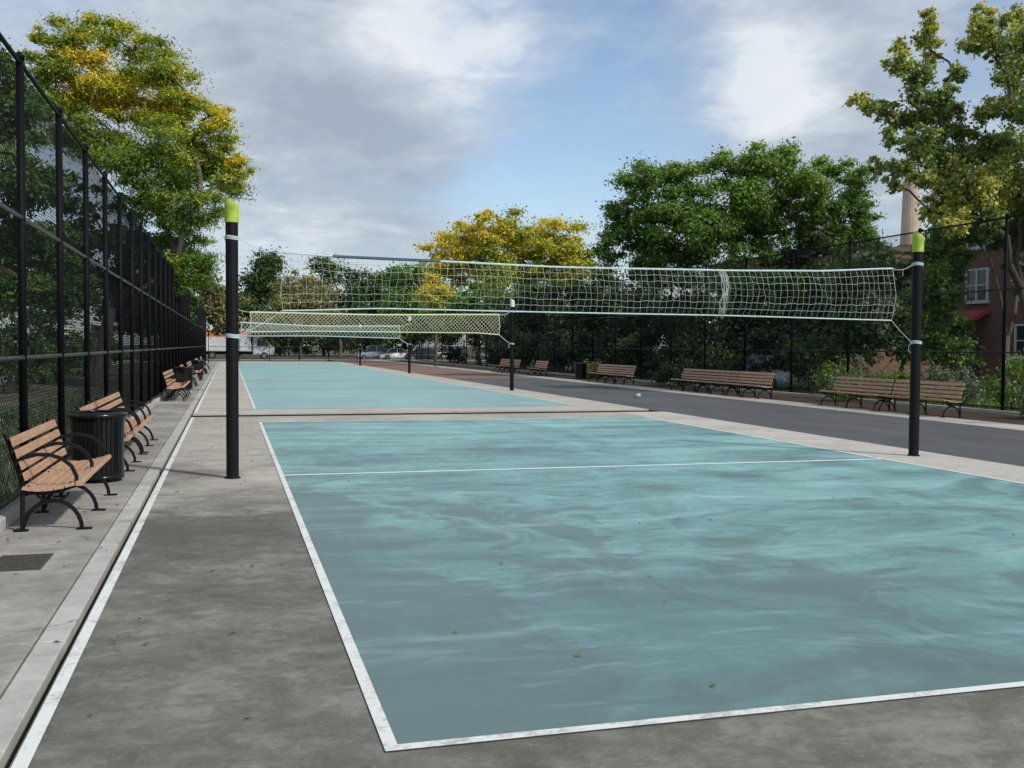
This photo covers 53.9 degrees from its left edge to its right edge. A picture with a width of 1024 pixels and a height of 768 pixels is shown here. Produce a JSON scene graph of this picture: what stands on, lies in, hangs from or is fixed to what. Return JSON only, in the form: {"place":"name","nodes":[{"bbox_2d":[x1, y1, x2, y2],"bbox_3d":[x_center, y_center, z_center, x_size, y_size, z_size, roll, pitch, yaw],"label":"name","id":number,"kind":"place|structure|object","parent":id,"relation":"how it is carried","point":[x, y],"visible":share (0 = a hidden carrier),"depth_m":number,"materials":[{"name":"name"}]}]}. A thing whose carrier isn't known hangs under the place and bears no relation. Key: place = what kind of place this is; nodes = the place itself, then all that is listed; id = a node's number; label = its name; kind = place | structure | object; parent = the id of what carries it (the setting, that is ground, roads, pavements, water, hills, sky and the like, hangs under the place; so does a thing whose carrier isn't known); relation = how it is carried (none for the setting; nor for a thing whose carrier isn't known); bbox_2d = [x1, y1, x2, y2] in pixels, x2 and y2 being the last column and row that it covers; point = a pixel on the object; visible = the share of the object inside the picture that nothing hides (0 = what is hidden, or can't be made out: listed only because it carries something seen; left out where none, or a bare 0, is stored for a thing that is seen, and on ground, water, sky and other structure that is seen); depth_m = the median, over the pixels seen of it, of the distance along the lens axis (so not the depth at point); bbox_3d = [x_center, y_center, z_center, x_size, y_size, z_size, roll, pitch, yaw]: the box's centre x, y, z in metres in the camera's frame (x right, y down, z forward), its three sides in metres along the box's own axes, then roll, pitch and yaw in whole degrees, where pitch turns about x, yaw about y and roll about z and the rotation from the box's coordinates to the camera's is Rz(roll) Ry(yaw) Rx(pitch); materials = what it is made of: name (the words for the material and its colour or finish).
{"place":"outdoors","nodes":[
{"label":"outdoors","id":0,"kind":"place"},
{"bbox_2d":[0,384,152,501],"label":"grass","id":1,"kind":"structure","parent":0,"point":[45,414],"depth_m":21.83,"materials":[{"name":"green plant"}]},
{"bbox_2d":[0,362,216,698],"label":"sidewalk","id":2,"kind":"structure","parent":0,"point":[31,601],"depth_m":8.56,"materials":[{"name":"concrete"}]},
{"bbox_2d":[0,553,53,571],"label":"drain cover","id":3,"kind":"object","parent":2,"relation":"on","point":[25,562],"visible":1,"depth_m":7.76,"materials":[{"name":"metal"}]},
{"bbox_2d":[4,417,116,531],"bbox_3d":[-4.478,0.843,10.136,0.728,0.888,2.260,0,2,-16],"label":"park bench","id":4,"kind":"object","parent":2,"relation":"on","point":[62,475],"visible":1,"depth_m":9.59,"materials":[{"name":"brown wood"}]},
{"bbox_2d":[66,410,127,481],"bbox_3d":[-5.110,0.763,12.440,0.704,0.862,0.704,0,2,-16],"label":"trash can","id":5,"kind":"object","parent":2,"relation":"on","point":[106,428],"visible":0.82,"depth_m":12.21,"materials":[{"name":"black metal"}]},
{"bbox_2d":[75,397,147,471],"bbox_3d":[-5.653,0.679,14.321,0.728,0.888,2.260,0,2,-16],"label":"park bench","id":6,"kind":"object","parent":2,"relation":"on","point":[130,432],"visible":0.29,"depth_m":14.38,"materials":[{"name":"brown wood"}]},
{"bbox_2d":[99,390,157,452],"bbox_3d":[-6.302,0.589,16.630,0.728,0.888,2.260,0,2,-16],"label":"park bench","id":7,"kind":"object","parent":2,"relation":"on","point":[117,403],"visible":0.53,"depth_m":16.64,"materials":[{"name":"brown wood"}]},
{"bbox_2d":[161,370,189,400],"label":"park bench","id":8,"kind":"object","parent":2,"relation":"on","point":[173,388],"visible":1,"depth_m":30.53,"materials":[{"name":"brown wood"}]},
{"bbox_2d":[216,362,383,368],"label":"court slab","id":9,"kind":"structure","parent":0,"point":[221,365],"depth_m":90.34,"materials":[{"name":"concrete"}]},
{"bbox_2d":[239,363,365,368],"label":"court surface","id":10,"kind":"object","parent":9,"relation":"on","point":[287,366],"visible":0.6,"depth_m":80.22,"materials":[{"name":"paint"}]},
{"bbox_2d":[117,359,484,361],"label":"sidewalk","id":11,"kind":"structure","parent":0,"point":[287,359],"depth_m":117.48,"materials":[{"name":"concrete"}]},
{"bbox_2d":[208,331,357,361],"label":"chain link fence","id":12,"kind":"object","parent":11,"relation":"on","point":[283,347],"visible":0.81,"depth_m":104.17,"materials":[{"name":"black metal"}]},
{"bbox_2d":[6,362,655,767],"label":"trench bed","id":13,"kind":"object","parent":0,"point":[154,486],"visible":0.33,"depth_m":24.14,"materials":[{"name":"grey concrete"}]},
{"bbox_2d":[210,369,455,380],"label":"court slab","id":14,"kind":"structure","parent":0,"point":[220,375],"depth_m":54.23,"materials":[{"name":"concrete"}]},
{"bbox_2d":[239,369,427,379],"bbox_3d":[-11.539,-0.626,60.218,9.100,0.001,23.450,0,2,-16],"label":"court surface","id":15,"kind":"object","parent":14,"relation":"on","point":[308,374],"visible":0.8,"depth_m":57.26,"materials":[{"name":"paint"}]},
{"bbox_2d":[408,316,410,372],"bbox_3d":[-6.317,-2.426,62.056,0.200,3.540,0.200,0,2,-16],"label":"volleyball post","id":16,"kind":"object","parent":14,"relation":"on","point":[409,348],"visible":0.97,"depth_m":62.00,"materials":[{"name":"metal"}]},
{"bbox_2d":[238,322,407,346],"bbox_3d":[-11.403,-2.968,60.551,10.459,1.426,0.140,0,2,-16],"label":"volleyball net","id":17,"kind":"object","parent":16,"relation":"attached to","point":[312,326],"visible":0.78,"depth_m":60.66,"materials":[{"name":"fabric"}]},
{"bbox_2d":[147,357,532,359],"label":"street","id":18,"kind":"structure","parent":0,"point":[317,358],"depth_m":136.16,"materials":[{"name":"grey asphalt"}]},
{"bbox_2d":[206,328,274,358],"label":"box truck","id":19,"kind":"object","parent":18,"relation":"on","point":[245,349],"visible":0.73,"depth_m":124.38,"materials":[{"name":"white paint"}]},
{"bbox_2d":[375,261,446,359],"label":"shade tree","id":20,"kind":"object","parent":18,"relation":"on","point":[409,285],"visible":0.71,"depth_m":123.88,"materials":[{"name":"green plant"}]},
{"bbox_2d":[193,380,648,415],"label":"court slab","id":21,"kind":"structure","parent":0,"point":[215,394],"depth_m":27.63,"materials":[{"name":"concrete"}]},
{"bbox_2d":[245,380,575,408],"bbox_3d":[-5.323,0.237,38.090,9.100,0.001,21.550,0,2,-16],"label":"court surface","id":22,"kind":"object","parent":21,"relation":"on","point":[367,394],"visible":1,"depth_m":33.94,"materials":[{"name":"paint"}]},
{"bbox_2d":[510,298,514,390],"bbox_3d":[0.003,-1.521,38.816,0.200,3.540,0.200,0,2,-16],"label":"volleyball post","id":23,"kind":"object","parent":21,"relation":"on","point":[512,301],"visible":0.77,"depth_m":38.76,"materials":[{"name":"black metal"}]},
{"bbox_2d":[238,309,509,346],"bbox_3d":[-4.970,-2.059,37.285,10.253,1.416,0.141,0,2,-16],"label":"volleyball net","id":24,"kind":"object","parent":23,"relation":"attached to","point":[327,314],"visible":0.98,"depth_m":37.27,"materials":[{"name":"fabric"}]},
{"bbox_2d":[327,360,528,377],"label":"reddish path","id":25,"kind":"structure","parent":0,"point":[436,371],"depth_m":70.00,"materials":[{"name":"brown asphalt"}]},
{"bbox_2d":[0,345,1020,504],"bbox_3d":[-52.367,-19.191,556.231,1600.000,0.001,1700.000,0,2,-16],"label":"ground","id":26,"kind":"structure","parent":0,"point":[251,355],"depth_m":88.99,"materials":[{"name":"grey plant"}]},
{"bbox_2d":[0,321,55,393],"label":"wild shrub","id":27,"kind":"object","parent":26,"relation":"on","point":[38,348],"visible":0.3,"depth_m":35.63,"materials":[{"name":"green plant"}]},
{"bbox_2d":[0,37,108,330],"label":"shade tree","id":28,"kind":"object","parent":26,"relation":"on","point":[32,69],"visible":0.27,"depth_m":20.97,"materials":[{"name":"green plant"}]},
{"bbox_2d":[0,361,207,533],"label":"fence kerb","id":29,"kind":"structure","parent":26,"relation":"on","point":[9,514],"depth_m":9.94,"materials":[{"name":"concrete"}]},
{"bbox_2d":[0,32,205,510],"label":"chain link fence","id":30,"kind":"object","parent":29,"relation":"on","point":[175,339],"visible":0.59,"depth_m":14.36,"materials":[{"name":"black metal"}]},
{"bbox_2d":[0,362,218,767],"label":"granite strip","id":31,"kind":"object","parent":26,"relation":"on","point":[22,697],"visible":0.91,"depth_m":6.14,"materials":[{"name":"stone"}]},
{"bbox_2d":[37,168,211,375],"bbox_3d":[-22.096,-6.037,55.455,10.101,11.438,6.677,1,2,10],"label":"shade tree","id":32,"kind":"object","parent":26,"relation":"on","point":[195,302],"visible":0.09,"depth_m":55.37,"materials":[{"name":"green plant"}]},
{"bbox_2d":[8,9,266,385],"bbox_3d":[-14.962,-7.473,40.829,10.026,15.463,7.936,0,2,-16],"label":"honey locust tree","id":33,"kind":"object","parent":26,"relation":"on","point":[172,107],"visible":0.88,"depth_m":40.33,"materials":[{"name":"green plant"}]},
{"bbox_2d":[181,270,255,338],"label":"shade tree","id":34,"kind":"object","parent":26,"relation":"on","point":[215,309],"visible":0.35,"depth_m":105.35,"materials":[{"name":"green plant"}]},
{"bbox_2d":[238,245,299,333],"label":"evergreen tree","id":35,"kind":"object","parent":26,"relation":"on","point":[256,281],"visible":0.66,"depth_m":135.00,"materials":[{"name":"green plant"}]},
{"bbox_2d":[251,308,306,355],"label":"woodland tree","id":36,"kind":"object","parent":26,"relation":"on","point":[285,340],"visible":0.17,"depth_m":165.47,"materials":[{"name":"green plant"}]},
{"bbox_2d":[244,267,349,358],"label":"shade tree","id":37,"kind":"object","parent":26,"relation":"on","point":[288,297],"visible":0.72,"depth_m":126.04,"materials":[{"name":"green plant"}]},
{"bbox_2d":[289,308,361,355],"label":"woodland tree","id":38,"kind":"object","parent":26,"relation":"on","point":[319,346],"visible":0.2,"depth_m":167.34,"materials":[{"name":"green plant"}]},
{"bbox_2d":[301,253,383,357],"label":"shade tree","id":39,"kind":"object","parent":26,"relation":"on","point":[351,292],"visible":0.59,"depth_m":148.80,"materials":[{"name":"green plant"}]},
{"bbox_2d":[346,270,402,346],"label":"shade tree","id":40,"kind":"object","parent":26,"relation":"on","point":[378,288],"visible":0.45,"depth_m":152.69,"materials":[{"name":"green plant"}]},
{"bbox_2d":[417,278,514,365],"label":"shade tree","id":41,"kind":"object","parent":26,"relation":"on","point":[471,299],"visible":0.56,"depth_m":89.29,"materials":[{"name":"green plant"}]},
{"bbox_2d":[413,203,606,340],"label":"honey locust tree","id":42,"kind":"object","parent":26,"relation":"on","point":[504,232],"visible":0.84,"depth_m":96.69,"materials":[{"name":"yellow plant"}]},
{"bbox_2d":[504,274,610,368],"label":"shade tree","id":43,"kind":"object","parent":26,"relation":"on","point":[534,288],"visible":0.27,"depth_m":82.88,"materials":[{"name":"green plant"}]},
{"bbox_2d":[532,322,585,372],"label":"hedge shrub","id":44,"kind":"object","parent":26,"relation":"on","point":[545,342],"visible":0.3,"depth_m":67.02,"materials":[{"name":"green plant"}]},
{"bbox_2d":[582,333,634,374],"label":"hedge shrub","id":45,"kind":"object","parent":26,"relation":"on","point":[606,344],"visible":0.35,"depth_m":58.18,"materials":[{"name":"green plant"}]},
{"bbox_2d":[566,249,679,328],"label":"understory tree","id":46,"kind":"object","parent":26,"relation":"on","point":[608,277],"visible":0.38,"depth_m":70.00,"materials":[{"name":"green plant"}]},
{"bbox_2d":[591,280,659,354],"bbox_3d":[7.405,-3.538,63.973,3.896,6.066,5.596,0,2,-16],"label":"tall shrub","id":47,"kind":"object","parent":26,"relation":"on","point":[635,307],"visible":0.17,"depth_m":63.26,"materials":[{"name":"green plant"}]},
{"bbox_2d":[612,330,674,377],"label":"hedge shrub","id":48,"kind":"object","parent":26,"relation":"on","point":[636,353],"visible":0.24,"depth_m":54.38,"materials":[{"name":"green plant"}]},
{"bbox_2d":[618,290,668,357],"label":"tall shrub","id":49,"kind":"object","parent":26,"relation":"on","point":[644,316],"visible":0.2,"depth_m":60.07,"materials":[{"name":"green plant"}]},
{"bbox_2d":[625,312,684,378],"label":"hedge shrub","id":50,"kind":"object","parent":26,"relation":"on","point":[645,341],"visible":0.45,"depth_m":52.55,"materials":[{"name":"green plant"}]},
{"bbox_2d":[381,360,1023,424],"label":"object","id":51,"kind":"object","parent":26,"relation":"on","point":[1000,418],"visible":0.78,"depth_m":33.34,"materials":[{"name":"grey concrete"}]},
{"bbox_2d":[647,356,701,386],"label":"shrub","id":52,"kind":"object","parent":51,"relation":"on","point":[669,368],"visible":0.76,"depth_m":43.87,"materials":[{"name":"green plant"}]},
{"bbox_2d":[669,368,711,391],"bbox_3d":[6.912,-0.168,39.136,0.728,0.888,2.300,0,2,-16],"label":"park bench","id":53,"kind":"object","parent":51,"relation":"on","point":[696,376],"visible":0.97,"depth_m":39.17,"materials":[{"name":"brown wood"}]},
{"bbox_2d":[695,369,740,394],"bbox_3d":[7.539,-0.081,36.904,0.728,0.888,2.300,0,2,-16],"label":"park bench","id":54,"kind":"object","parent":51,"relation":"on","point":[722,374],"visible":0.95,"depth_m":36.93,"materials":[{"name":"brown wood"}]},
{"bbox_2d":[724,371,775,398],"bbox_3d":[8.166,0.006,34.672,0.728,0.888,2.300,0,2,-16],"label":"park bench","id":55,"kind":"object","parent":51,"relation":"on","point":[755,376],"visible":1,"depth_m":34.62,"materials":[{"name":"brown wood"}]},
{"bbox_2d":[820,375,894,410],"bbox_3d":[9.809,0.234,28.823,0.728,0.888,2.660,0,2,-16],"label":"park bench","id":56,"kind":"object","parent":51,"relation":"on","point":[838,381],"visible":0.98,"depth_m":28.79,"materials":[{"name":"brown wood"}]},
{"bbox_2d":[876,378,965,417],"bbox_3d":[10.560,0.339,26.149,0.728,0.888,2.660,0,2,-16],"label":"park bench","id":57,"kind":"object","parent":51,"relation":"on","point":[926,394],"visible":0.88,"depth_m":25.93,"materials":[{"name":"brown wood"}]},
{"bbox_2d":[648,247,758,346],"bbox_3d":[10.017,-3.460,51.004,7.208,6.893,5.212,-1,3,-39],"label":"understory tree","id":58,"kind":"object","parent":26,"relation":"on","point":[729,259],"visible":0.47,"depth_m":49.83,"materials":[{"name":"green plant"}]},
{"bbox_2d":[666,289,749,355],"bbox_3d":[10.655,-2.846,54.889,6.082,5.404,4.775,0,2,-16],"label":"tall shrub","id":59,"kind":"object","parent":26,"relation":"on","point":[697,325],"visible":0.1,"depth_m":54.02,"materials":[{"name":"green plant"}]},
{"bbox_2d":[674,319,746,385],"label":"hedge shrub","id":60,"kind":"object","parent":26,"relation":"on","point":[716,339],"visible":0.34,"depth_m":46.48,"materials":[{"name":"green plant"}]},
{"bbox_2d":[400,359,1023,415],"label":"planting kerb","id":61,"kind":"structure","parent":26,"relation":"on","point":[1001,412],"depth_m":34.90,"materials":[{"name":"concrete"}]},
{"bbox_2d":[416,213,1023,410],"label":"chain link fence","id":62,"kind":"object","parent":26,"relation":"on","point":[848,323],"visible":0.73,"depth_m":38.69,"materials":[{"name":"black metal"}]},
{"bbox_2d":[681,336,762,386],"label":"hedge shrub","id":63,"kind":"object","parent":26,"relation":"on","point":[713,358],"visible":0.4,"depth_m":44.75,"materials":[{"name":"green plant"}]},
{"bbox_2d":[586,136,887,354],"bbox_3d":[12.684,-6.832,55.660,17.705,13.346,8.238,0,2,-16],"label":"spreading tree","id":64,"kind":"object","parent":26,"relation":"on","point":[703,228],"visible":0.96,"depth_m":54.17,"materials":[{"name":"green plant"}]},
{"bbox_2d":[713,285,779,360],"bbox_3d":[12.086,-2.814,51.280,4.585,5.624,6.171,-1,3,-41],"label":"tall shrub","id":65,"kind":"object","parent":26,"relation":"on","point":[741,323],"visible":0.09,"depth_m":50.99,"materials":[{"name":"green plant"}]},
{"bbox_2d":[726,318,798,388],"bbox_3d":[10.447,-1.240,42.833,3.382,3.090,3.415,2,3,44],"label":"hedge shrub","id":66,"kind":"object","parent":26,"relation":"on","point":[760,340],"visible":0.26,"depth_m":42.40,"materials":[{"name":"green plant"}]},
{"bbox_2d":[730,356,818,390],"bbox_3d":[10.930,-0.440,42.042,1.844,1.470,4.560,0,2,-16],"label":"parked car","id":67,"kind":"object","parent":26,"relation":"on","point":[776,380],"visible":0.27,"depth_m":40.24,"materials":[{"name":"silver metal"}]},
{"bbox_2d":[746,320,814,391],"bbox_3d":[11.183,-1.097,40.995,3.082,2.953,3.260,0,2,-16],"label":"hedge shrub","id":68,"kind":"object","parent":26,"relation":"on","point":[772,362],"visible":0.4,"depth_m":40.68,"materials":[{"name":"green plant"}]},
{"bbox_2d":[733,255,835,334],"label":"understory tree","id":69,"kind":"object","parent":26,"relation":"on","point":[759,312],"visible":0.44,"depth_m":45.96,"materials":[{"name":"green plant"}]},
{"bbox_2d":[772,325,845,394],"bbox_3d":[11.606,-0.930,39.399,2.796,2.843,3.658,1,2,17],"label":"hedge shrub","id":70,"kind":"object","parent":26,"relation":"on","point":[785,353],"visible":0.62,"depth_m":38.57,"materials":[{"name":"green plant"}]},
{"bbox_2d":[748,216,911,331],"bbox_3d":[20.230,-5.351,62.466,12.259,9.986,6.308,0,2,-16],"label":"shade tree","id":71,"kind":"object","parent":26,"relation":"on","point":[806,240],"visible":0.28,"depth_m":61.47,"materials":[{"name":"green plant"}]},
{"bbox_2d":[773,272,887,371],"bbox_3d":[13.966,-2.390,44.488,5.065,5.310,5.288,1,2,10],"label":"tall shrub","id":72,"kind":"object","parent":26,"relation":"on","point":[814,315],"visible":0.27,"depth_m":43.89,"materials":[{"name":"green plant"}]},
{"bbox_2d":[808,354,869,390],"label":"flowering shrub","id":73,"kind":"object","parent":26,"relation":"on","point":[828,372],"visible":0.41,"depth_m":36.64,"materials":[{"name":"green plant"}]},
{"bbox_2d":[801,239,911,372],"bbox_3d":[14.117,-2.793,41.442,4.483,6.345,5.613,2,3,39],"label":"tall shrub","id":74,"kind":"object","parent":26,"relation":"on","point":[872,335],"visible":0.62,"depth_m":40.76,"materials":[{"name":"green plant"}]},
{"bbox_2d":[815,244,905,366],"bbox_3d":[15.112,-2.868,43.481,4.234,6.340,2.797,0,2,-16],"label":"understory tree","id":75,"kind":"object","parent":26,"relation":"on","point":[897,307],"visible":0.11,"depth_m":43.29,"materials":[{"name":"green plant"}]},
{"bbox_2d":[865,355,926,401],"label":"shrub","id":76,"kind":"object","parent":26,"relation":"on","point":[898,375],"visible":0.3,"depth_m":32.28,"materials":[{"name":"green plant"}]},
{"bbox_2d":[866,253,958,374],"bbox_3d":[19.485,-3.236,49.913,6.640,6.665,3.531,-1,3,-37],"label":"shade tree","id":77,"kind":"object","parent":26,"relation":"on","point":[900,326],"visible":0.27,"depth_m":49.19,"materials":[{"name":"green plant"}]},
{"bbox_2d":[841,0,1023,320],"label":"poplar tree","id":78,"kind":"object","parent":26,"relation":"on","point":[995,181],"visible":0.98,"depth_m":34.60,"materials":[{"name":"green plant"}]},
{"bbox_2d":[893,218,985,381],"bbox_3d":[16.507,-3.031,38.767,2.948,7.034,4.479,2,3,35],"label":"understory tree","id":79,"kind":"object","parent":26,"relation":"on","point":[954,264],"visible":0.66,"depth_m":38.31,"materials":[{"name":"green plant"}]},
{"bbox_2d":[920,358,991,405],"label":"flowering shrub","id":80,"kind":"object","parent":26,"relation":"on","point":[934,373],"visible":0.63,"depth_m":30.09,"materials":[{"name":"green plant"}]},
{"bbox_2d":[933,220,1023,386],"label":"shade tree","id":81,"kind":"object","parent":26,"relation":"on","point":[957,243],"visible":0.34,"depth_m":36.70,"materials":[{"name":"green plant"}]},
{"bbox_2d":[964,349,1023,411],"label":"flowering shrub","id":82,"kind":"object","parent":26,"relation":"on","point":[993,383],"visible":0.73,"depth_m":28.24,"materials":[{"name":"green plant"}]},
{"bbox_2d":[0,0,1023,348],"label":"sky","id":83,"kind":"structure","parent":0,"point":[372,127],"materials":[{"name":"blue"}]},
{"bbox_2d":[9,412,1023,767],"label":"court slab","id":84,"kind":"structure","parent":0,"point":[193,682],"depth_m":4.84,"materials":[{"name":"concrete"}]},
{"bbox_2d":[11,417,193,767],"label":"court line","id":85,"kind":"object","parent":84,"relation":"on","point":[24,756],"visible":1,"depth_m":5.57,"materials":[{"name":"white paint"}]},
{"bbox_2d":[224,197,240,478],"bbox_3d":[-3.528,-0.576,12.707,0.200,3.540,0.200,0,2,-16],"label":"volleyball post","id":86,"kind":"object","parent":84,"relation":"on","point":[231,217],"visible":1,"depth_m":12.65,"materials":[{"name":"black metal"}]},
{"bbox_2d":[239,238,912,352],"bbox_3d":[1.445,-1.160,14.249,10.264,1.406,0.160,0,2,-18],"label":"volleyball net","id":87,"kind":"object","parent":86,"relation":"attached to","point":[725,295],"visible":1,"depth_m":14.15,"materials":[{"name":"fabric"}]},
{"bbox_2d":[261,417,1023,751],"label":"court surface","id":88,"kind":"object","parent":84,"relation":"on","point":[815,575],"visible":1,"depth_m":7.68,"materials":[{"name":"paint"}]},
{"bbox_2d":[259,422,399,750],"bbox_3d":[-2.995,1.177,13.086,0.060,0.001,18.490,0,2,-16],"label":"court line","id":89,"kind":"object","parent":88,"relation":"on","point":[387,737],"visible":1,"depth_m":5.83,"materials":[{"name":"white paint"}]},
{"bbox_2d":[284,459,871,475],"bbox_3d":[1.354,1.164,14.245,8.940,0.001,0.090,0,2,-16],"label":"court line","id":90,"kind":"object","parent":88,"relation":"on","point":[572,467],"visible":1,"depth_m":14.08,"materials":[{"name":"paint"}]},
{"bbox_2d":[398,681,1023,749],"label":"court line","id":91,"kind":"object","parent":88,"relation":"on","point":[670,719],"visible":1,"depth_m":4.60,"materials":[{"name":"white paint"}]},
{"bbox_2d":[619,412,1023,482],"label":"court margin","id":92,"kind":"object","parent":84,"relation":"on","point":[986,468],"visible":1,"depth_m":17.25,"materials":[{"name":"concrete"}]},
{"bbox_2d":[907,231,923,455],"bbox_3d":[6.381,-0.628,15.925,0.200,3.540,0.200,0,2,-16],"label":"volleyball post","id":93,"kind":"object","parent":92,"relation":"on","point":[916,322],"visible":1,"depth_m":15.87,"materials":[{"name":"black metal"}]},
{"bbox_2d":[383,361,1023,430],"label":"pavement","id":94,"kind":"structure","parent":0,"point":[1005,426],"depth_m":30.27,"materials":[{"name":"concrete"}]},
{"bbox_2d":[413,271,456,365],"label":"young tree","id":95,"kind":"object","parent":94,"relation":"on","point":[434,283],"visible":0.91,"depth_m":82.60,"materials":[{"name":"yellow plant"}]},
{"bbox_2d":[449,378,1023,466],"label":"asphalt path","id":96,"kind":"structure","parent":0,"point":[1003,446],"depth_m":23.88,"materials":[{"name":"grey asphalt"}]},
{"bbox_2d":[567,372,1023,410],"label":"grass","id":97,"kind":"structure","parent":0,"point":[964,398],"depth_m":35.38,"materials":[{"name":"green plant"}]},
{"bbox_2d":[719,246,928,375],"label":"brick house","id":98,"kind":"structure","parent":0,"point":[887,360],"depth_m":68.46,"materials":[{"name":"red brick"}]},
{"bbox_2d":[897,181,919,246],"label":"chimney tower","id":99,"kind":"structure","parent":0,"point":[910,222],"depth_m":184.44,"materials":[{"name":"beige concrete"}]},
{"bbox_2d":[922,193,1023,384],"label":"brick house","id":100,"kind":"structure","parent":0,"point":[990,333],"depth_m":50.91,"materials":[{"name":"brown brick"}]},
{"bbox_2d":[962,267,989,303],"bbox_3d":[23.822,-5.020,51.711,0.180,1.800,1.760,0,2,-16],"label":"window","id":101,"kind":"structure","parent":100,"relation":"in","point":[971,295],"depth_m":51.62,"materials":[{"name":"grey glass"}]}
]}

